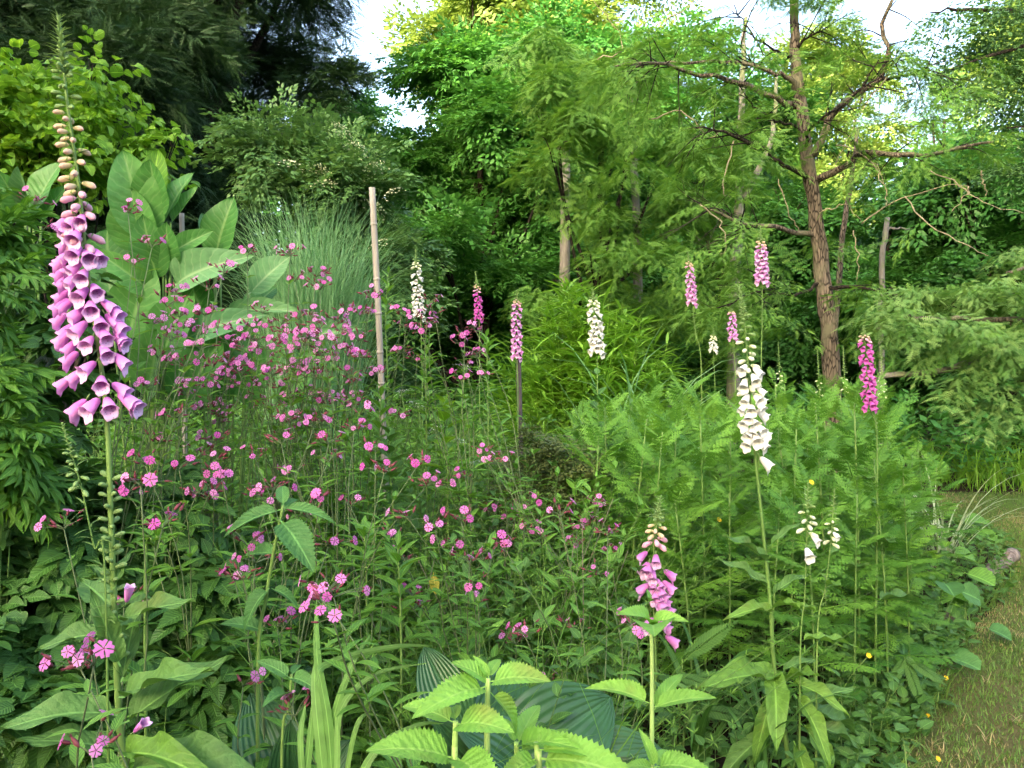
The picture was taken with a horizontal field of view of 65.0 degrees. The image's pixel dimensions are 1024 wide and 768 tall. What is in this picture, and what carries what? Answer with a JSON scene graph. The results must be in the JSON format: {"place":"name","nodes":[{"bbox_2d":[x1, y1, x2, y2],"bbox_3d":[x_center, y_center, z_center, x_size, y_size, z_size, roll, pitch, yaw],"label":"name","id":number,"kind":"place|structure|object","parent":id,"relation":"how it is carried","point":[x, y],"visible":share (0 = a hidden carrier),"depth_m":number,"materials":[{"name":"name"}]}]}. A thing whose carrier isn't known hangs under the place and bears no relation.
{"place":"outdoors","nodes":[
{"label":"outdoors","id":0,"kind":"place"},
{"bbox_2d":[133,181,457,501],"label":"reed grass","id":1,"kind":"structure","parent":0,"point":[334,294],"depth_m":5.39,"materials":[{"name":"green plant"}]},
{"bbox_2d":[0,405,664,767],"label":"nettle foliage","id":2,"kind":"object","parent":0,"point":[583,660],"visible":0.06,"depth_m":2.73,"materials":[{"name":"green plant"}]},
{"bbox_2d":[297,600,443,767],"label":"iris clump","id":3,"kind":"object","parent":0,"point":[325,737],"visible":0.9,"depth_m":1.27,"materials":[{"name":"green plant"}]},
{"bbox_2d":[93,383,878,767],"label":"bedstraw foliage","id":4,"kind":"object","parent":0,"point":[593,669],"visible":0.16,"depth_m":2.56,"materials":[{"name":"green plant"}]},
{"bbox_2d":[2,371,1023,767],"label":"ground","id":5,"kind":"structure","parent":0,"point":[778,763],"depth_m":4.26,"materials":[{"name":"soil"}]},
{"bbox_2d":[0,162,64,369],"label":"broad leaved plant","id":6,"kind":"object","parent":5,"relation":"on","point":[40,181],"visible":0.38,"depth_m":2.70,"materials":[{"name":"green plant"}]},
{"bbox_2d":[0,187,87,760],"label":"leafy shrub","id":7,"kind":"object","parent":5,"relation":"on","point":[24,457],"visible":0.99,"depth_m":1.79,"materials":[{"name":"green plant"}]},
{"bbox_2d":[58,421,118,762],"bbox_3d":[-0.702,0.691,1.345,0.102,1.263,0.061,0,1,0],"label":"foxglove","id":8,"kind":"object","parent":5,"relation":"on","point":[85,493],"visible":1,"depth_m":1.33,"materials":[{"name":"green plant"}]},
{"bbox_2d":[39,631,156,767],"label":"campion plant","id":9,"kind":"object","parent":5,"relation":"on","point":[77,749],"visible":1,"depth_m":0.97,"materials":[{"name":"green plant"}]},
{"bbox_2d":[0,25,200,424],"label":"hazel shrub","id":10,"kind":"object","parent":5,"relation":"on","point":[29,120],"visible":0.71,"depth_m":3.05,"materials":[{"name":"green plant"}]},
{"bbox_2d":[34,470,184,767],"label":"campion plant","id":11,"kind":"object","parent":5,"relation":"on","point":[134,666],"visible":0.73,"depth_m":1.39,"materials":[{"name":"green plant"}]},
{"bbox_2d":[75,198,166,760],"bbox_3d":[-1.042,0.391,2.217,0.257,1.827,0.440,0,1,0],"label":"campion plant","id":12,"kind":"object","parent":5,"relation":"on","point":[139,300],"visible":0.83,"depth_m":2.12,"materials":[{"name":"green plant"}]},
{"bbox_2d":[0,9,254,767],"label":"foxglove","id":13,"kind":"object","parent":5,"relation":"on","point":[194,749],"visible":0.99,"depth_m":1.35,"materials":[{"name":"purple plant"}]},
{"bbox_2d":[0,0,276,466],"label":"yew tree","id":14,"kind":"object","parent":5,"relation":"on","point":[148,90],"visible":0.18,"depth_m":8.46,"materials":[{"name":"green plant"}]},
{"bbox_2d":[0,228,311,767],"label":"leafy shrub","id":15,"kind":"object","parent":5,"relation":"on","point":[31,621],"visible":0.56,"depth_m":1.92,"materials":[{"name":"green plant"}]},
{"bbox_2d":[122,282,199,543],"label":"campion plant","id":16,"kind":"object","parent":5,"relation":"on","point":[188,325],"visible":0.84,"depth_m":2.08,"materials":[{"name":"green plant"}]},
{"bbox_2d":[112,274,224,594],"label":"campion plant","id":17,"kind":"object","parent":5,"relation":"on","point":[186,368],"visible":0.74,"depth_m":2.04,"materials":[{"name":"green plant"}]},
{"bbox_2d":[114,429,229,732],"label":"campion plant","id":18,"kind":"object","parent":5,"relation":"on","point":[191,550],"visible":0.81,"depth_m":1.88,"materials":[{"name":"green plant"}]},
{"bbox_2d":[79,149,268,483],"bbox_3d":[-1.232,0.214,2.882,0.719,2.152,0.234,0,1,11],"label":"broad leaved plant","id":19,"kind":"object","parent":5,"relation":"on","point":[181,258],"visible":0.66,"depth_m":2.85,"materials":[{"name":"green plant"}]},
{"bbox_2d":[0,0,390,458],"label":"yew tree","id":20,"kind":"object","parent":5,"relation":"on","point":[269,60],"visible":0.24,"depth_m":10.44,"materials":[{"name":"green plant"}]},
{"bbox_2d":[178,301,273,537],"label":"campion plant","id":21,"kind":"object","parent":5,"relation":"on","point":[251,363],"visible":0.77,"depth_m":2.51,"materials":[{"name":"green plant"}]},
{"bbox_2d":[211,526,296,767],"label":"campion plant","id":22,"kind":"object","parent":5,"relation":"on","point":[232,727],"visible":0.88,"depth_m":1.55,"materials":[{"name":"green plant"}]},
{"bbox_2d":[210,444,306,677],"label":"campion plant","id":23,"kind":"object","parent":5,"relation":"on","point":[223,474],"visible":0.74,"depth_m":1.92,"materials":[{"name":"green plant"}]},
{"bbox_2d":[173,196,363,569],"bbox_3d":[-0.890,0.296,3.025,0.684,1.983,0.216,0,1,0],"label":"broad leaved plant","id":24,"kind":"object","parent":5,"relation":"on","point":[220,219],"visible":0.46,"depth_m":2.99,"materials":[{"name":"green plant"}]},
{"bbox_2d":[237,317,303,633],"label":"campion plant","id":25,"kind":"object","parent":5,"relation":"on","point":[263,367],"visible":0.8,"depth_m":2.46,"materials":[{"name":"green plant"}]},
{"bbox_2d":[200,412,344,747],"bbox_3d":[-0.577,0.694,1.974,0.354,1.232,0.477,0,1,0],"label":"campion plant","id":26,"kind":"object","parent":5,"relation":"on","point":[315,493],"visible":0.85,"depth_m":1.93,"materials":[{"name":"green plant"}]},
{"bbox_2d":[222,244,328,642],"bbox_3d":[-0.759,0.423,2.548,0.378,1.748,0.390,0,1,0],"label":"campion plant","id":27,"kind":"object","parent":5,"relation":"on","point":[235,344],"visible":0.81,"depth_m":2.53,"materials":[{"name":"green plant"}]},
{"bbox_2d":[220,486,335,761],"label":"serrate leaved plant","id":28,"kind":"object","parent":5,"relation":"on","point":[295,536],"visible":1,"depth_m":1.50,"materials":[{"name":"green plant"}]},
{"bbox_2d":[225,428,330,752],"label":"campion plant","id":29,"kind":"object","parent":5,"relation":"on","point":[286,470],"visible":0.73,"depth_m":1.92,"materials":[{"name":"green plant"}]},
{"bbox_2d":[232,693,349,767],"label":"hosta plant","id":30,"kind":"object","parent":5,"relation":"on","point":[272,751],"visible":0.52,"depth_m":1.54,"materials":[{"name":"green plant"}]},
{"bbox_2d":[231,534,357,767],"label":"campion plant","id":31,"kind":"object","parent":5,"relation":"on","point":[286,684],"visible":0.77,"depth_m":1.60,"materials":[{"name":"green plant"}]},
{"bbox_2d":[271,243,351,706],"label":"campion plant","id":32,"kind":"object","parent":5,"relation":"on","point":[308,488],"visible":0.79,"depth_m":2.40,"materials":[{"name":"green plant"}]},
{"bbox_2d":[283,266,344,657],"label":"campion plant","id":33,"kind":"object","parent":5,"relation":"on","point":[312,403],"visible":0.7,"depth_m":2.48,"materials":[{"name":"green plant"}]},
{"bbox_2d":[178,81,463,477],"bbox_3d":[-1.864,-0.835,8.257,2.805,4.280,3.180,0,1,0],"label":"elder bush","id":34,"kind":"object","parent":5,"relation":"on","point":[320,172],"visible":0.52,"depth_m":7.65,"materials":[{"name":"green plant"}]},
{"bbox_2d":[294,318,368,712],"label":"campion plant","id":35,"kind":"object","parent":5,"relation":"on","point":[332,552],"visible":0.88,"depth_m":2.39,"materials":[{"name":"green plant"}]},
{"bbox_2d":[309,283,382,655],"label":"campion plant","id":36,"kind":"object","parent":5,"relation":"on","point":[353,350],"visible":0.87,"depth_m":2.56,"materials":[{"name":"green plant"}]},
{"bbox_2d":[324,344,379,691],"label":"campion plant","id":37,"kind":"object","parent":5,"relation":"on","point":[365,505],"visible":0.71,"depth_m":2.58,"materials":[{"name":"green plant"}]},
{"bbox_2d":[298,569,428,767],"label":"campion plant","id":38,"kind":"object","parent":5,"relation":"on","point":[316,591],"visible":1,"depth_m":1.20,"materials":[{"name":"green plant"}]},
{"bbox_2d":[270,82,463,354],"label":"broadleaf tree","id":39,"kind":"object","parent":5,"relation":"on","point":[379,110],"visible":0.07,"depth_m":16.44,"materials":[{"name":"green plant"}]},
{"bbox_2d":[333,418,405,767],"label":"campion plant","id":40,"kind":"object","parent":5,"relation":"on","point":[362,741],"visible":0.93,"depth_m":1.91,"materials":[{"name":"green plant"}]},
{"bbox_2d":[309,450,442,738],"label":"campion plant","id":41,"kind":"object","parent":5,"relation":"on","point":[395,494],"visible":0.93,"depth_m":1.90,"materials":[{"name":"green plant"}]},
{"bbox_2d":[369,187,392,576],"bbox_3d":[-0.510,0.253,3.206,0.113,2.062,0.029,0,1,0],"label":"garden cane","id":42,"kind":"object","parent":5,"relation":"on","point":[376,273],"visible":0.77,"depth_m":3.18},
{"bbox_2d":[78,386,713,767],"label":"campion foliage","id":43,"kind":"object","parent":5,"relation":"on","point":[356,761],"visible":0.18,"depth_m":2.71,"materials":[{"name":"green plant"}]},
{"bbox_2d":[361,530,441,765],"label":"leafy plant","id":44,"kind":"object","parent":5,"relation":"on","point":[399,588],"visible":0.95,"depth_m":1.92,"materials":[{"name":"green plant"}]},
{"bbox_2d":[366,698,513,767],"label":"serrate leaved plant","id":45,"kind":"object","parent":5,"relation":"on","point":[425,745],"visible":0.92,"depth_m":0.94,"materials":[{"name":"green plant"}]},
{"bbox_2d":[391,504,489,675],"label":"campion plant","id":46,"kind":"object","parent":5,"relation":"on","point":[452,620],"visible":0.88,"depth_m":1.91,"materials":[{"name":"green plant"}]},
{"bbox_2d":[2,421,880,767],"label":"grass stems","id":47,"kind":"object","parent":5,"relation":"on","point":[514,625],"visible":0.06,"depth_m":2.09,"materials":[{"name":"green plant"}]},
{"bbox_2d":[422,303,493,626],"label":"campion plant","id":48,"kind":"object","parent":5,"relation":"on","point":[471,494],"visible":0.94,"depth_m":2.77,"materials":[{"name":"green plant"}]},
{"bbox_2d":[317,13,626,446],"bbox_3d":[-0.637,-2.346,12.928,5.233,7.121,5.253,0,1,0],"label":"broadleaf tree","id":49,"kind":"object","parent":5,"relation":"on","point":[474,115],"visible":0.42,"depth_m":12.25,"materials":[{"name":"green plant"}]},
{"bbox_2d":[371,0,589,300],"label":"broadleaf tree","id":50,"kind":"object","parent":5,"relation":"on","point":[463,9],"visible":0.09,"depth_m":18.15,"materials":[{"name":"green plant"}]},
{"bbox_2d":[412,656,550,753],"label":"serrate leaved plant","id":51,"kind":"object","parent":5,"relation":"on","point":[457,688],"visible":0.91,"depth_m":0.97,"materials":[{"name":"green plant"}]},
{"bbox_2d":[416,647,661,767],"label":"hosta plant","id":52,"kind":"object","parent":5,"relation":"on","point":[434,671],"visible":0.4,"depth_m":1.81,"materials":[{"name":"green plant"}]},
{"bbox_2d":[504,705,580,754],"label":"serrate leaved plant","id":53,"kind":"object","parent":5,"relation":"on","point":[528,731],"visible":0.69,"depth_m":1.00,"materials":[{"name":"green plant"}]},
{"bbox_2d":[433,156,657,443],"bbox_3d":[0.414,-1.255,13.529,4.288,5.307,4.607,0,1,0],"label":"understorey tree","id":54,"kind":"object","parent":5,"relation":"on","point":[504,215],"visible":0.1,"depth_m":12.46,"materials":[{"name":"green plant"}]},
{"bbox_2d":[67,381,1023,491],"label":"foliage","id":55,"kind":"object","parent":5,"relation":"on","point":[945,439],"visible":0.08,"depth_m":9.38,"materials":[{"name":"green plant"}]},
{"bbox_2d":[477,419,622,575],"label":"twiggy bush","id":56,"kind":"object","parent":5,"relation":"on","point":[549,448],"visible":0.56,"depth_m":3.36,"materials":[{"name":"green plant"}]},
{"bbox_2d":[504,729,628,767],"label":"serrate leaved plant","id":57,"kind":"object","parent":5,"relation":"on","point":[589,754],"visible":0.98,"depth_m":0.96,"materials":[{"name":"green plant"}]},
{"bbox_2d":[443,0,704,370],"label":"broadleaf tree","id":58,"kind":"object","parent":5,"relation":"on","point":[569,30],"visible":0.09,"depth_m":12.90,"materials":[{"name":"green plant"}]},
{"bbox_2d":[404,272,766,574],"bbox_3d":[0.515,0.265,5.150,2.309,1.957,2.395,0,1,0],"label":"bamboo clump","id":59,"kind":"object","parent":5,"relation":"on","point":[540,384],"visible":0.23,"depth_m":5.04,"materials":[{"name":"green plant"}]},
{"bbox_2d":[542,406,642,677],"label":"tansy plant","id":60,"kind":"object","parent":5,"relation":"on","point":[598,439],"visible":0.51,"depth_m":3.27,"materials":[{"name":"green plant"}]},
{"bbox_2d":[546,497,640,725],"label":"campion plant","id":61,"kind":"object","parent":5,"relation":"on","point":[577,611],"visible":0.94,"depth_m":2.01,"materials":[{"name":"green plant"}]},
{"bbox_2d":[491,0,711,119],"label":"broadleaf tree","id":62,"kind":"object","parent":5,"relation":"on","point":[609,10],"visible":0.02,"depth_m":19.45,"materials":[{"name":"green plant"}]},
{"bbox_2d":[534,384,676,646],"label":"tansy plant","id":63,"kind":"object","parent":5,"relation":"on","point":[617,429],"visible":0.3,"depth_m":3.47,"materials":[{"name":"green plant"}]},
{"bbox_2d":[563,389,686,698],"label":"tansy plant","id":64,"kind":"object","parent":5,"relation":"on","point":[633,448],"visible":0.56,"depth_m":3.20,"materials":[{"name":"green plant"}]},
{"bbox_2d":[474,17,808,379],"bbox_3d":[1.482,-1.522,9.236,3.807,5.560,3.188,0,1,0],"label":"feathery conifer","id":65,"kind":"object","parent":5,"relation":"on","point":[566,129],"visible":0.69,"depth_m":8.54,"materials":[{"name":"green plant"}]},
{"bbox_2d":[585,604,715,767],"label":"serrate leaved plant","id":66,"kind":"object","parent":5,"relation":"on","point":[667,693],"visible":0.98,"depth_m":1.36,"materials":[{"name":"green plant"}]},
{"bbox_2d":[616,495,693,751],"bbox_3d":[0.421,0.812,2.344,0.377,0.978,0.262,0,1,0],"label":"foxglove","id":67,"kind":"object","parent":5,"relation":"on","point":[660,595],"visible":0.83,"depth_m":2.35,"materials":[{"name":"pink plant"}]},
{"bbox_2d":[607,410,711,719],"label":"tansy plant","id":68,"kind":"object","parent":5,"relation":"on","point":[673,471],"visible":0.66,"depth_m":3.01,"materials":[{"name":"green plant"}]},
{"bbox_2d":[605,402,735,673],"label":"tansy plant","id":69,"kind":"object","parent":5,"relation":"on","point":[683,448],"visible":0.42,"depth_m":3.26,"materials":[{"name":"green plant"}]},
{"bbox_2d":[575,6,788,406],"bbox_3d":[3.256,-3.554,17.808,6.043,9.330,6.302,0,1,0],"label":"broadleaf tree","id":70,"kind":"object","parent":5,"relation":"on","point":[682,19],"visible":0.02,"depth_m":17.22,"materials":[{"name":"green plant"}]},
{"bbox_2d":[627,474,753,704],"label":"tansy plant","id":71,"kind":"object","parent":5,"relation":"on","point":[707,585],"visible":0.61,"depth_m":2.91,"materials":[{"name":"green plant"}]},
{"bbox_2d":[586,603,802,762],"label":"strap leaved clump","id":72,"kind":"object","parent":5,"relation":"on","point":[702,723],"visible":0.5,"depth_m":2.53,"materials":[{"name":"green plant"}]},
{"bbox_2d":[642,378,766,703],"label":"tansy plant","id":73,"kind":"object","parent":5,"relation":"on","point":[700,418],"visible":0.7,"depth_m":3.08,"materials":[{"name":"green plant"}]},
{"bbox_2d":[656,620,761,752],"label":"fern","id":74,"kind":"object","parent":5,"relation":"on","point":[715,640],"visible":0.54,"depth_m":2.50,"materials":[{"name":"green plant"}]},
{"bbox_2d":[664,475,787,732],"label":"tansy plant","id":75,"kind":"object","parent":5,"relation":"on","point":[729,508],"visible":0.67,"depth_m":2.96,"materials":[{"name":"green plant"}]},
{"bbox_2d":[669,402,787,661],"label":"tansy plant","id":76,"kind":"object","parent":5,"relation":"on","point":[732,454],"visible":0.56,"depth_m":3.32,"materials":[{"name":"green plant"}]},
{"bbox_2d":[608,36,861,424],"bbox_3d":[3.914,-2.402,15.008,5.643,7.180,4.886,0,1,0],"label":"broadleaf tree","id":77,"kind":"object","parent":5,"relation":"on","point":[693,364],"visible":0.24,"depth_m":13.94,"materials":[{"name":"green plant"}]},
{"bbox_2d":[537,460,1011,767],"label":"foliage","id":78,"kind":"object","parent":5,"relation":"on","point":[860,740],"visible":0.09,"depth_m":3.06,"materials":[{"name":"green plant"}]},
{"bbox_2d":[726,468,828,686],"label":"tansy plant","id":79,"kind":"object","parent":5,"relation":"on","point":[758,541],"visible":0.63,"depth_m":2.91,"materials":[{"name":"green plant"}]},
{"bbox_2d":[696,284,862,767],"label":"foxglove","id":80,"kind":"object","parent":5,"relation":"on","point":[772,714],"visible":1,"depth_m":2.33,"materials":[{"name":"green plant"}]},
{"bbox_2d":[565,0,1023,519],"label":"larch tree","id":81,"kind":"object","parent":5,"relation":"on","point":[826,310],"visible":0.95,"depth_m":6.57,"materials":[{"name":"green plant"}]},
{"bbox_2d":[733,407,864,705],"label":"tansy plant","id":82,"kind":"object","parent":5,"relation":"on","point":[795,482],"visible":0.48,"depth_m":3.10,"materials":[{"name":"green plant"}]},
{"bbox_2d":[733,406,865,668],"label":"tansy plant","id":83,"kind":"object","parent":5,"relation":"on","point":[789,466],"visible":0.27,"depth_m":3.50,"materials":[{"name":"green plant"}]},
{"bbox_2d":[765,482,842,750],"bbox_3d":[0.865,0.788,2.356,0.139,1.026,0.227,-1,1,-23],"label":"foxglove","id":84,"kind":"object","parent":5,"relation":"on","point":[810,557],"visible":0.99,"depth_m":2.31,"materials":[{"name":"green plant"}]},
{"bbox_2d":[760,458,882,753],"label":"tansy plant","id":85,"kind":"object","parent":5,"relation":"on","point":[826,621],"visible":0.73,"depth_m":2.77,"materials":[{"name":"green plant"}]},
{"bbox_2d":[768,378,907,682],"bbox_3d":[1.292,0.627,3.262,0.609,1.309,0.537,0,1,-2],"label":"tansy plant","id":86,"kind":"object","parent":5,"relation":"on","point":[823,410],"visible":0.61,"depth_m":3.28,"materials":[{"name":"green plant"}]},
{"bbox_2d":[776,375,903,664],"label":"tansy plant","id":87,"kind":"object","parent":5,"relation":"on","point":[825,435],"visible":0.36,"depth_m":3.60,"materials":[{"name":"green plant"}]},
{"bbox_2d":[753,3,927,412],"bbox_3d":[8.067,-4.582,21.918,5.134,11.146,4.760,-1,1,-32],"label":"broadleaf tree","id":88,"kind":"object","parent":5,"relation":"on","point":[810,44],"visible":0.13,"depth_m":21.20,"materials":[{"name":"green plant"}]},
{"bbox_2d":[800,471,916,734],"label":"tansy plant","id":89,"kind":"object","parent":5,"relation":"on","point":[853,505],"visible":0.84,"depth_m":2.91,"materials":[{"name":"green plant"}]},
{"bbox_2d":[796,373,933,677],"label":"tansy plant","id":90,"kind":"object","parent":5,"relation":"on","point":[853,434],"visible":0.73,"depth_m":3.16,"materials":[{"name":"green plant"}]},
{"bbox_2d":[823,326,928,703],"bbox_3d":[1.408,0.528,3.120,0.297,1.513,0.299,-1,2,-41],"label":"foxglove","id":91,"kind":"object","parent":5,"relation":"on","point":[871,384],"visible":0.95,"depth_m":3.05,"materials":[{"name":"pink plant"}]},
{"bbox_2d":[740,139,1020,442],"bbox_3d":[6.046,-1.249,12.693,4.846,4.958,4.910,0,1,0],"label":"broadleaf tree","id":92,"kind":"object","parent":5,"relation":"on","point":[802,357],"visible":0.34,"depth_m":12.45,"materials":[{"name":"green plant"}]},
{"bbox_2d":[826,458,947,654],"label":"tansy plant","id":93,"kind":"object","parent":5,"relation":"on","point":[889,549],"visible":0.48,"depth_m":3.29,"materials":[{"name":"green plant"}]},
{"bbox_2d":[830,360,949,663],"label":"tansy plant","id":94,"kind":"object","parent":5,"relation":"on","point":[877,417],"visible":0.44,"depth_m":3.48,"materials":[{"name":"green plant"}]},
{"bbox_2d":[838,434,963,701],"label":"tansy plant","id":95,"kind":"object","parent":5,"relation":"on","point":[895,529],"visible":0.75,"depth_m":3.10,"materials":[{"name":"green plant"}]},
{"bbox_2d":[780,513,1023,767],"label":"edge foliage","id":96,"kind":"object","parent":5,"relation":"on","point":[899,730],"visible":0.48,"depth_m":3.19,"materials":[{"name":"green plant"}]},
{"bbox_2d":[859,453,953,697],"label":"tansy plant","id":97,"kind":"object","parent":5,"relation":"on","point":[916,581],"visible":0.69,"depth_m":3.29,"materials":[{"name":"green plant"}]},
{"bbox_2d":[820,70,1011,430],"bbox_3d":[8.996,-2.773,17.337,4.535,7.798,5.037,1,2,42],"label":"tree","id":98,"kind":"object","parent":5,"relation":"on","point":[931,123],"visible":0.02,"depth_m":16.96,"materials":[{"name":"green plant"}]},
{"bbox_2d":[839,125,1023,458],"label":"broadleaf tree","id":99,"kind":"object","parent":5,"relation":"on","point":[923,203],"visible":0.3,"depth_m":11.15,"materials":[{"name":"green plant"}]},
{"bbox_2d":[892,421,1023,494],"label":"grass tuft","id":100,"kind":"object","parent":5,"relation":"on","point":[975,474],"visible":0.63,"depth_m":8.94,"materials":[{"name":"green plant"}]},
{"bbox_2d":[239,0,1023,256],"label":"sky","id":101,"kind":"structure","parent":0,"point":[895,23],"materials":[{"name":"white"}]},
{"bbox_2d":[871,491,1023,767],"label":"lawn","id":102,"kind":"structure","parent":0,"point":[1009,741],"depth_m":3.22,"materials":[{"name":"green plant"}]},
{"bbox_2d":[834,244,1023,448],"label":"larch tree","id":103,"kind":"object","parent":102,"relation":"on","point":[1011,346],"visible":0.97,"depth_m":5.83,"materials":[{"name":"green plant"}]},
{"bbox_2d":[897,0,1023,220],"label":"broadleaf tree","id":104,"kind":"object","parent":102,"relation":"on","point":[997,14],"visible":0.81,"depth_m":7.10,"materials":[{"name":"green plant"}]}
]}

